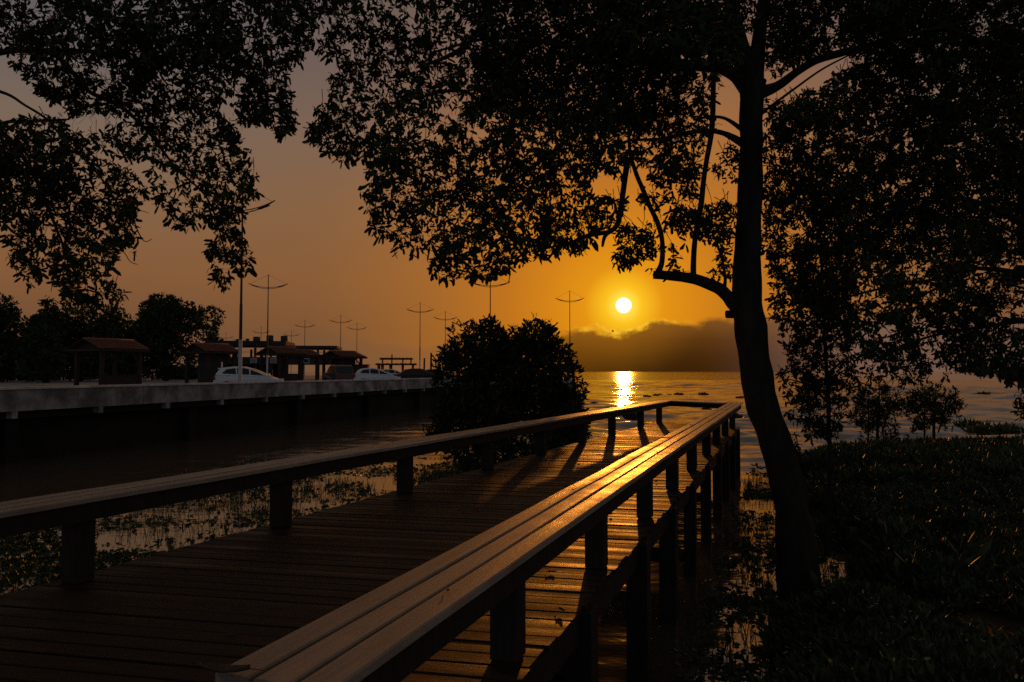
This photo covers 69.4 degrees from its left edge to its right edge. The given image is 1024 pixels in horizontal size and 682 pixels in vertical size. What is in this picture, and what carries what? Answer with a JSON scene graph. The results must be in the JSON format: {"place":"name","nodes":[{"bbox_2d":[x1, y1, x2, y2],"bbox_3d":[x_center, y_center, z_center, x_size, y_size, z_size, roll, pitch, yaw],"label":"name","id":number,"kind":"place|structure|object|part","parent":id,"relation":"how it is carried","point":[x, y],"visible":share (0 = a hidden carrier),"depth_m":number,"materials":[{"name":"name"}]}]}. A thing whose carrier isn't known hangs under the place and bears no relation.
{"place":"outdoors","nodes":[
{"label":"outdoors","id":0,"kind":"place"},
{"bbox_2d":[0,0,340,314],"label":"overhanging tree","id":1,"kind":"object","parent":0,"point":[148,64],"visible":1,"depth_m":8.70,"materials":[{"name":"green plant"}]},
{"bbox_2d":[205,338,341,379],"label":"terrace building","id":2,"kind":"structure","parent":0,"point":[251,361],"depth_m":111.99,"materials":[{"name":"dark timber"},{"name":"terracotta tile"}]},
{"bbox_2d":[250,358,256,362],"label":"window","id":3,"kind":"structure","parent":2,"relation":"in","point":[252,360],"depth_m":111.10,"materials":[{"name":"grey glass"}]},
{"bbox_2d":[253,337,260,340],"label":"water tank","id":4,"kind":"object","parent":2,"relation":"on","point":[256,338],"visible":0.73,"depth_m":113.31,"materials":[{"name":"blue plastic"}]},
{"bbox_2d":[266,335,273,340],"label":"water tank","id":5,"kind":"object","parent":2,"relation":"on","point":[270,337],"visible":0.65,"depth_m":113.64,"materials":[{"name":"blue plastic"}]},
{"bbox_2d":[270,358,276,362],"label":"window","id":6,"kind":"structure","parent":2,"relation":"in","point":[272,360],"depth_m":111.51,"materials":[{"name":"grey glass"}]},
{"bbox_2d":[281,336,287,340],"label":"water tank","id":7,"kind":"object","parent":2,"relation":"on","point":[284,338],"visible":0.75,"depth_m":113.90,"materials":[{"name":"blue plastic"}]},
{"bbox_2d":[0,375,571,393],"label":"promenade","id":8,"kind":"structure","parent":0,"point":[20,383],"depth_m":81.49,"materials":[{"name":"grey concrete"}]},
{"bbox_2d":[0,292,31,381],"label":"background tree","id":9,"kind":"object","parent":8,"relation":"on","point":[10,344],"visible":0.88,"depth_m":83.38,"materials":[{"name":"green plant"}]},
{"bbox_2d":[15,295,69,382],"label":"background tree","id":10,"kind":"object","parent":8,"relation":"on","point":[41,343],"visible":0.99,"depth_m":79.23,"materials":[{"name":"green plant"}]},
{"bbox_2d":[16,365,98,379],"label":"background bush","id":11,"kind":"object","parent":8,"relation":"on","point":[67,375],"visible":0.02,"depth_m":103.27,"materials":[{"name":"green plant"}]},
{"bbox_2d":[19,304,150,381],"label":"background tree","id":12,"kind":"object","parent":8,"relation":"on","point":[99,326],"visible":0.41,"depth_m":90.78,"materials":[{"name":"green plant"}]},
{"bbox_2d":[66,337,149,385],"bbox_3d":[-33.800,1.770,61.980,4.560,3.988,4.460,-1,-3,29],"label":"tiled shelter","id":13,"kind":"object","parent":8,"relation":"on","point":[104,346],"visible":0.95,"depth_m":61.23,"materials":[{"name":"wood"}]},
{"bbox_2d":[104,352,176,379],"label":"background bush","id":14,"kind":"object","parent":8,"relation":"on","point":[153,376],"visible":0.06,"depth_m":107.19,"materials":[{"name":"green plant"}]},
{"bbox_2d":[108,292,225,380],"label":"background tree","id":15,"kind":"object","parent":8,"relation":"on","point":[161,324],"visible":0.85,"depth_m":94.71,"materials":[{"name":"green plant"}]},
{"bbox_2d":[155,365,197,379],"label":"background bush","id":16,"kind":"object","parent":8,"relation":"on","point":[191,376],"visible":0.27,"depth_m":110.79,"materials":[{"name":"green plant"}]},
{"bbox_2d":[179,342,238,382],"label":"tiled shelter","id":17,"kind":"object","parent":8,"relation":"on","point":[212,357],"visible":0.96,"depth_m":75.50,"materials":[{"name":"ceramic"}]},
{"bbox_2d":[204,330,219,342],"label":"background tree","id":18,"kind":"object","parent":8,"relation":"on","point":[211,333],"visible":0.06,"depth_m":119.65,"materials":[{"name":"green plant"}]},
{"bbox_2d":[214,194,274,381],"bbox_3d":[-14.326,-2.734,39.147,4.023,11.100,0.420,-1,-2,17],"label":"street lamp","id":19,"kind":"object","parent":8,"relation":"on","point":[240,324],"visible":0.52,"depth_m":38.99,"materials":[{"name":"grey metal"}]},
{"bbox_2d":[0,377,525,462],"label":"sea wall","id":20,"kind":"structure","parent":8,"relation":"on","point":[40,421],"depth_m":31.71,"materials":[{"name":"grey concrete"}]},
{"bbox_2d":[248,274,286,373],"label":"street lamp","id":21,"kind":"object","parent":8,"relation":"on","point":[268,287],"visible":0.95,"depth_m":75.17,"materials":[{"name":"metal"}]},
{"bbox_2d":[254,346,307,380],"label":"tiled shelter","id":22,"kind":"object","parent":8,"relation":"on","point":[280,353],"visible":0.94,"depth_m":85.42,"materials":[{"name":"tile"}]},
{"bbox_2d":[284,349,321,379],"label":"tiled shelter","id":23,"kind":"object","parent":8,"relation":"on","point":[311,353],"visible":0.39,"depth_m":99.90,"materials":[{"name":"ceramic"}]},
{"bbox_2d":[296,325,313,377],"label":"street lamp","id":24,"kind":"object","parent":8,"relation":"on","point":[304,345],"visible":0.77,"depth_m":141.07,"materials":[{"name":"metal"}]},
{"bbox_2d":[330,315,351,346],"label":"street lamp","id":25,"kind":"object","parent":8,"relation":"on","point":[340,329],"visible":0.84,"depth_m":128.14,"materials":[{"name":"metal"}]},
{"bbox_2d":[317,350,367,379],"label":"tiled shelter","id":26,"kind":"object","parent":8,"relation":"on","point":[341,357],"visible":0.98,"depth_m":91.66,"materials":[{"name":"tile"}]},
{"bbox_2d":[381,369,399,374],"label":"parked car","id":27,"kind":"object","parent":8,"relation":"on","point":[392,371],"visible":0.08,"depth_m":83.11,"materials":[{"name":"white paint"}]},
{"bbox_2d":[375,357,417,371],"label":"pergola","id":28,"kind":"object","parent":8,"relation":"on","point":[382,364],"visible":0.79,"depth_m":90.83,"materials":[{"name":"brown wood"}]},
{"bbox_2d":[407,304,433,368],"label":"street lamp","id":29,"kind":"object","parent":8,"relation":"on","point":[419,346],"visible":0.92,"depth_m":105.56,"materials":[{"name":"metal"}]},
{"bbox_2d":[434,311,456,347],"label":"street lamp","id":30,"kind":"object","parent":8,"relation":"on","point":[445,325],"visible":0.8,"depth_m":121.18,"materials":[{"name":"metal"}]},
{"bbox_2d":[474,277,507,316],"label":"street lamp","id":31,"kind":"object","parent":8,"relation":"on","point":[490,285],"visible":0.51,"depth_m":73.73,"materials":[{"name":"metal"}]},
{"bbox_2d":[556,290,583,379],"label":"street lamp","id":32,"kind":"object","parent":8,"relation":"on","point":[569,313],"visible":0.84,"depth_m":112.24,"materials":[{"name":"metal"}]},
{"bbox_2d":[355,364,369,372],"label":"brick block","id":33,"kind":"structure","parent":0,"point":[364,366],"depth_m":96.72,"materials":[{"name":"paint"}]},
{"bbox_2d":[426,369,456,377],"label":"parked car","id":34,"kind":"object","parent":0,"point":[428,370],"visible":0.06,"depth_m":77.08,"materials":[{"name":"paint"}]},
{"bbox_2d":[0,372,1023,681],"bbox_3d":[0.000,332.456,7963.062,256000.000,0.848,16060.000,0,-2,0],"label":"lake water","id":35,"kind":"structure","parent":0,"point":[82,470],"depth_m":23.18,"materials":[{"name":"brown liquid"}]},
{"bbox_2d":[0,400,742,681],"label":"wooden pier","id":36,"kind":"structure","parent":35,"relation":"in","point":[354,592],"depth_m":5.56,"materials":[{"name":"brown wood"}]},
{"bbox_2d":[198,661,263,672],"bbox_3d":[-0.872,1.011,2.289,0.211,0.032,0.054,0,-2,8],"label":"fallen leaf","id":37,"kind":"object","parent":36,"relation":"on","point":[220,668],"visible":1,"depth_m":2.30,"materials":[{"name":"brown plant"}]},
{"bbox_2d":[0,456,857,681],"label":"floating vegetation","id":38,"kind":"object","parent":35,"relation":"on","point":[45,567],"visible":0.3,"depth_m":11.81,"materials":[{"name":"green leaf"}]},
{"bbox_2d":[0,465,883,681],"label":"water reeds","id":39,"kind":"object","parent":35,"relation":"on","point":[704,622],"visible":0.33,"depth_m":12.75,"materials":[{"name":"green plant"}]},
{"bbox_2d":[418,313,544,460],"bbox_3d":[-0.737,1.685,25.481,4.647,5.358,3.348,1,-2,-17],"label":"lakeshore shrub","id":40,"kind":"object","parent":35,"relation":"in","point":[477,361],"visible":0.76,"depth_m":24.88,"materials":[{"name":"green plant"}]},
{"bbox_2d":[492,312,590,439],"bbox_3d":[0.995,1.655,24.956,3.399,5.367,2.583,0,-2,0],"label":"lakeshore shrub","id":41,"kind":"object","parent":35,"relation":"on","point":[539,351],"visible":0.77,"depth_m":24.63,"materials":[{"name":"green plant"}]},
{"bbox_2d":[547,398,592,449],"bbox_3d":[1.664,3.067,23.866,2.068,2.485,1.674,0,-2,0],"label":"shrub","id":42,"kind":"object","parent":35,"relation":"on","point":[570,433],"visible":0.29,"depth_m":23.66,"materials":[{"name":"green plant"}]},
{"bbox_2d":[623,413,636,418],"bbox_3d":[7.694,4.702,47.170,1.384,0.555,1.312,0,-2,0],"label":"floating plant","id":43,"kind":"object","parent":35,"relation":"on","point":[632,416],"visible":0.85,"depth_m":46.89,"materials":[{"name":"green plant"}]},
{"bbox_2d":[735,413,744,417],"bbox_3d":[14.502,4.833,48.082,1.118,0.398,0.823,0,-2,0],"label":"floating plant","id":44,"kind":"object","parent":35,"relation":"on","point":[737,415],"visible":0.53,"depth_m":47.87,"materials":[{"name":"green plant"}]},
{"bbox_2d":[952,417,985,427],"bbox_3d":[24.373,4.348,39.465,1.681,0.601,1.519,0,-2,0],"label":"floating plant","id":45,"kind":"object","parent":35,"relation":"on","point":[964,422],"visible":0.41,"depth_m":39.40,"materials":[{"name":"green plant"}]},
{"bbox_2d":[944,419,1023,434],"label":"floating plant","id":46,"kind":"object","parent":35,"relation":"on","point":[999,428],"visible":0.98,"depth_m":35.70,"materials":[{"name":"green plant"}]},
{"bbox_2d":[0,0,1023,371],"label":"sky","id":47,"kind":"structure","parent":0,"point":[312,239],"materials":[{"name":"orange"}]},
{"bbox_2d":[764,474,1023,679],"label":"bank","id":48,"kind":"structure","parent":0,"point":[1000,620],"depth_m":7.88,"materials":[{"name":"soil"}]},
{"bbox_2d":[443,434,574,471],"bbox_3d":[0.059,3.523,22.444,4.400,1.430,1.589,0,-2,0],"label":"shrub","id":49,"kind":"object","parent":48,"relation":"on","point":[471,459],"visible":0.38,"depth_m":22.33,"materials":[{"name":"green plant"}]},
{"bbox_2d":[302,0,959,597],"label":"lakeside tree","id":50,"kind":"object","parent":48,"relation":"on","point":[512,90],"visible":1,"depth_m":9.32,"materials":[{"name":"green plant"}]},
{"bbox_2d":[763,239,900,555],"bbox_3d":[4.721,0.724,11.309,2.540,5.146,1.647,1,-2,-19],"label":"slender tree","id":51,"kind":"object","parent":48,"relation":"on","point":[810,382],"visible":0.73,"depth_m":11.23,"materials":[{"name":"green plant"}]},
{"bbox_2d":[847,380,908,441],"bbox_3d":[12.892,2.633,26.149,2.076,2.603,1.994,0,-2,0],"label":"young tree","id":52,"kind":"object","parent":48,"relation":"on","point":[879,412],"visible":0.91,"depth_m":25.91,"materials":[{"name":"green plant"}]},
{"bbox_2d":[740,0,1023,420],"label":"dense tree","id":53,"kind":"object","parent":48,"relation":"on","point":[986,242],"visible":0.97,"depth_m":10.00,"materials":[{"name":"green plant"}]},
{"bbox_2d":[747,433,1023,681],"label":"ground cover","id":54,"kind":"object","parent":48,"relation":"on","point":[819,620],"visible":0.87,"depth_m":8.95,"materials":[{"name":"green plant"}]},
{"bbox_2d":[761,473,1023,678],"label":"fallen leaves","id":55,"kind":"object","parent":48,"relation":"on","point":[928,658],"visible":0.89,"depth_m":7.59,"materials":[{"name":"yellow plant"}]},
{"bbox_2d":[796,434,1021,590],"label":"broadleaf undergrowth","id":56,"kind":"object","parent":48,"relation":"on","point":[973,545],"visible":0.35,"depth_m":10.73,"materials":[{"name":"green plant"}]},
{"bbox_2d":[899,380,967,439],"bbox_3d":[14.861,2.649,26.112,2.238,2.567,2.047,0,-2,0],"label":"young tree","id":57,"kind":"object","parent":48,"relation":"on","point":[933,406],"visible":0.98,"depth_m":25.91,"materials":[{"name":"green plant"}]},
{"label":"road","id":58,"kind":"structure","parent":0,"visible":0},
{"bbox_2d":[213,366,283,382],"bbox_3d":[-15.727,2.282,44.436,4.048,1.500,2.080,1,-2,-12],"label":"parked car","id":59,"kind":"object","parent":58,"relation":"on","point":[230,374],"visible":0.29,"depth_m":43.62,"materials":[{"name":"white paint"}]},
{"bbox_3d":[-16.630,1.772,43.490,0.800,0.360,0.132,1,-2,-12],"label":"side window","id":60,"kind":"part","parent":59,"relation":"part of","materials":[{"name":"black glass"}]},
{"bbox_3d":[-15.866,1.791,43.647,0.720,0.395,0.144,1,-2,-12],"label":"side window","id":61,"kind":"part","parent":59,"relation":"part of","materials":[{"name":"black glass"}]},
{"bbox_3d":[-15.070,1.870,43.744,0.799,0.335,0.106,0,-2,-5],"label":"side window","id":62,"kind":"part","parent":59,"relation":"part of","materials":[{"name":"black glass"}]},
{"bbox_2d":[323,365,353,379],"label":"parked car","id":63,"kind":"object","parent":58,"relation":"on","point":[339,372],"visible":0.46,"depth_m":66.10,"materials":[{"name":"paint"}]},
{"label":"rear window","id":64,"kind":"part","parent":63,"relation":"part of","materials":[{"name":"black glass"}]},
{"bbox_2d":[354,368,400,378],"bbox_3d":[-11.235,3.005,61.921,4.048,1.500,2.080,1,-2,-12],"label":"parked car","id":65,"kind":"object","parent":58,"relation":"on","point":[369,373],"visible":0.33,"depth_m":61.09,"materials":[{"name":"white paint"}]},
{"bbox_3d":[-11.374,2.515,61.132,0.720,0.395,0.144,1,-2,-12],"label":"side window","id":66,"kind":"part","parent":65,"relation":"part of","materials":[{"name":"black glass"}]},
{"bbox_2d":[393,368,444,377],"bbox_3d":[-8.060,3.103,63.921,4.460,1.470,2.110,0,-2,-10],"label":"parked car","id":67,"kind":"object","parent":58,"relation":"on","point":[415,373],"visible":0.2,"depth_m":63.09,"materials":[{"name":"paint"}]},
{"bbox_3d":[-8.857,2.590,63.019,0.950,0.360,0.142,0,-2,-10],"label":"side window","id":68,"kind":"part","parent":67,"relation":"part of","materials":[{"name":"black glass"}]},
{"bbox_3d":[-7.955,2.612,63.172,0.720,0.390,0.153,0,-2,-10],"label":"side window","id":69,"kind":"part","parent":67,"relation":"part of","materials":[{"name":"black glass"}]}
]}

